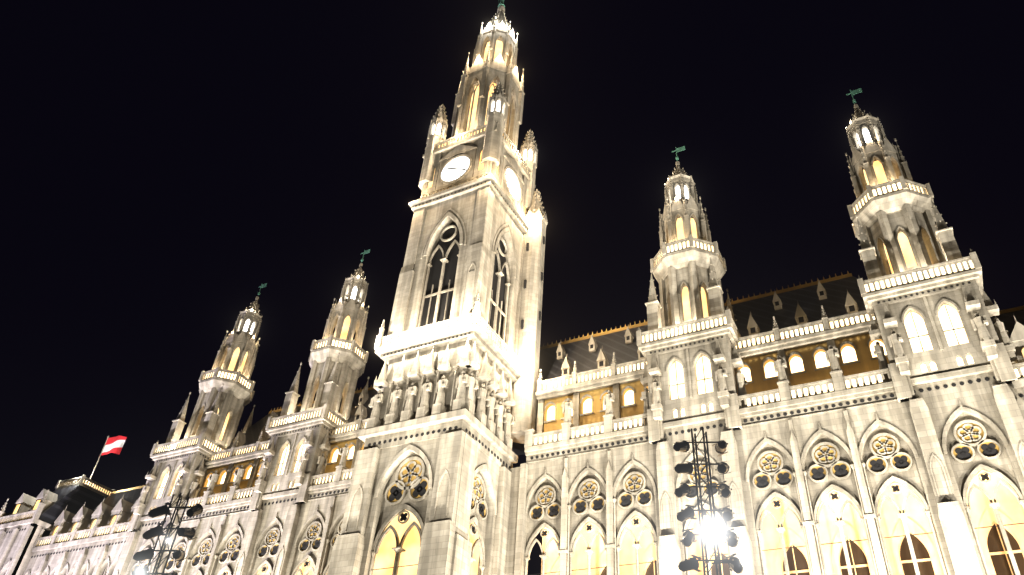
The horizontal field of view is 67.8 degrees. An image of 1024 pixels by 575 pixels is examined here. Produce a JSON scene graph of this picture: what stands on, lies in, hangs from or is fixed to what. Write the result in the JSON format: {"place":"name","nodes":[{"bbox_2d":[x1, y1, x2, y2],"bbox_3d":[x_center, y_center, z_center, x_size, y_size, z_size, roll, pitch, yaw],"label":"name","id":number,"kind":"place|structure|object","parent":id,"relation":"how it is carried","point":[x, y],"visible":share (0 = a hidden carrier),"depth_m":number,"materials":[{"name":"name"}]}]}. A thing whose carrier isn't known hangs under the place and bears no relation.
{"place":"outdoors","nodes":[
{"label":"outdoors","id":0,"kind":"place"},
{"bbox_2d":[0,0,1023,574],"label":"sky","id":1,"kind":"structure","parent":0,"point":[163,163],"materials":[{"name":"black"}]},
{"bbox_2d":[6,159,1023,574],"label":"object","id":2,"kind":"object","parent":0,"point":[450,275],"visible":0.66,"depth_m":69.24,"materials":[{"name":"white stone"}]},
{"bbox_2d":[199,333,889,496],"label":"recessed gallery wall","id":3,"kind":"structure","parent":0,"point":[866,363],"depth_m":61.48,"materials":[{"name":"stone"}]},
{"bbox_2d":[198,470,1023,574],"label":"arched openings","id":4,"kind":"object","parent":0,"point":[1010,509],"depth_m":52.79,"materials":[{"name":"yellow glass"}]},
{"label":"square ground","id":5,"kind":"structure","parent":0,"visible":0},
{"bbox_2d":[133,427,739,574],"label":"stage rig truss and cables","id":6,"kind":"object","parent":5,"relation":"on","point":[716,562],"visible":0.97,"depth_m":19.64,"materials":[{"name":"grey metal"}]},
{"bbox_2d":[132,440,746,574],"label":"stage lights","id":7,"kind":"object","parent":6,"relation":"attached to","point":[687,513],"visible":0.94,"depth_m":19.50},
{"bbox_2d":[138,527,745,573],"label":"stage lamp lenses","id":8,"kind":"object","parent":6,"relation":"on","point":[712,531],"visible":1,"depth_m":18.07,"materials":[{"name":"white glass"}]},
{"bbox_2d":[0,5,1023,574],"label":"building facade","id":9,"kind":"structure","parent":5,"relation":"on","point":[486,389],"depth_m":62.25,"materials":[{"name":"beige stone"}]},
{"bbox_2d":[101,436,126,454],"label":"flag","id":10,"kind":"object","parent":9,"relation":"attached to","point":[114,444],"visible":1,"depth_m":104.15,"materials":[{"name":"fabric"}]},
{"bbox_2d":[441,157,520,199],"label":"rathaus clock faces","id":11,"kind":"object","parent":9,"relation":"attached to","point":[453,173],"visible":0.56,"depth_m":81.17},
{"bbox_2d":[6,276,1023,525],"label":"roof","id":12,"kind":"structure","parent":9,"relation":"on","point":[762,310],"depth_m":72.34,"materials":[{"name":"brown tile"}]},
{"bbox_2d":[3,270,1023,515],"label":"roof cresting","id":13,"kind":"object","parent":12,"relation":"on","point":[771,292],"visible":0.41,"depth_m":72.25,"materials":[{"name":"brown metal"}]},
{"bbox_2d":[11,279,1023,535],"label":"dormers","id":14,"kind":"object","parent":12,"relation":"on","point":[127,507],"visible":0.48,"depth_m":87.31,"materials":[{"name":"beige stone"}]},
{"bbox_2d":[13,40,1023,574],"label":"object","id":15,"kind":"object","parent":9,"relation":"in","point":[409,556],"visible":0.25,"depth_m":60.65,"materials":[{"name":"yellow glass"}]},
{"bbox_2d":[44,183,1023,543],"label":"rathaus lit windows","id":16,"kind":"structure","parent":9,"relation":"on","point":[848,355],"depth_m":60.79,"materials":[{"name":"glass"}]},
{"bbox_2d":[243,101,870,333],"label":"rathaus turret lanterns","id":17,"kind":"object","parent":9,"relation":"in","point":[865,134],"visible":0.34,"depth_m":85.00,"materials":[{"name":"yellow glass"}]},
{"bbox_2d":[258,0,861,295],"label":"weather vanes","id":18,"kind":"object","parent":9,"relation":"on","point":[856,91],"visible":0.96,"depth_m":81.88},
{"bbox_2d":[132,423,998,572],"bbox_3d":[-6.263,17.256,61.950,79.904,3.587,7.458,-16,-42,24],"label":"window tracery","id":19,"kind":"object","parent":9,"relation":"in","point":[764,462],"visible":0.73,"depth_m":56.52,"materials":[{"name":"beige stone"}]},
{"bbox_2d":[373,157,1023,574],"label":"rathaus ironwork","id":20,"kind":"object","parent":9,"relation":"attached to","point":[655,561],"visible":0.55,"depth_m":54.98,"materials":[{"name":"black metal"}]},
{"bbox_2d":[601,524,1023,574],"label":"arched windows","id":21,"kind":"structure","parent":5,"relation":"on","point":[999,561],"depth_m":50.18,"materials":[{"name":"glass"}]}
]}

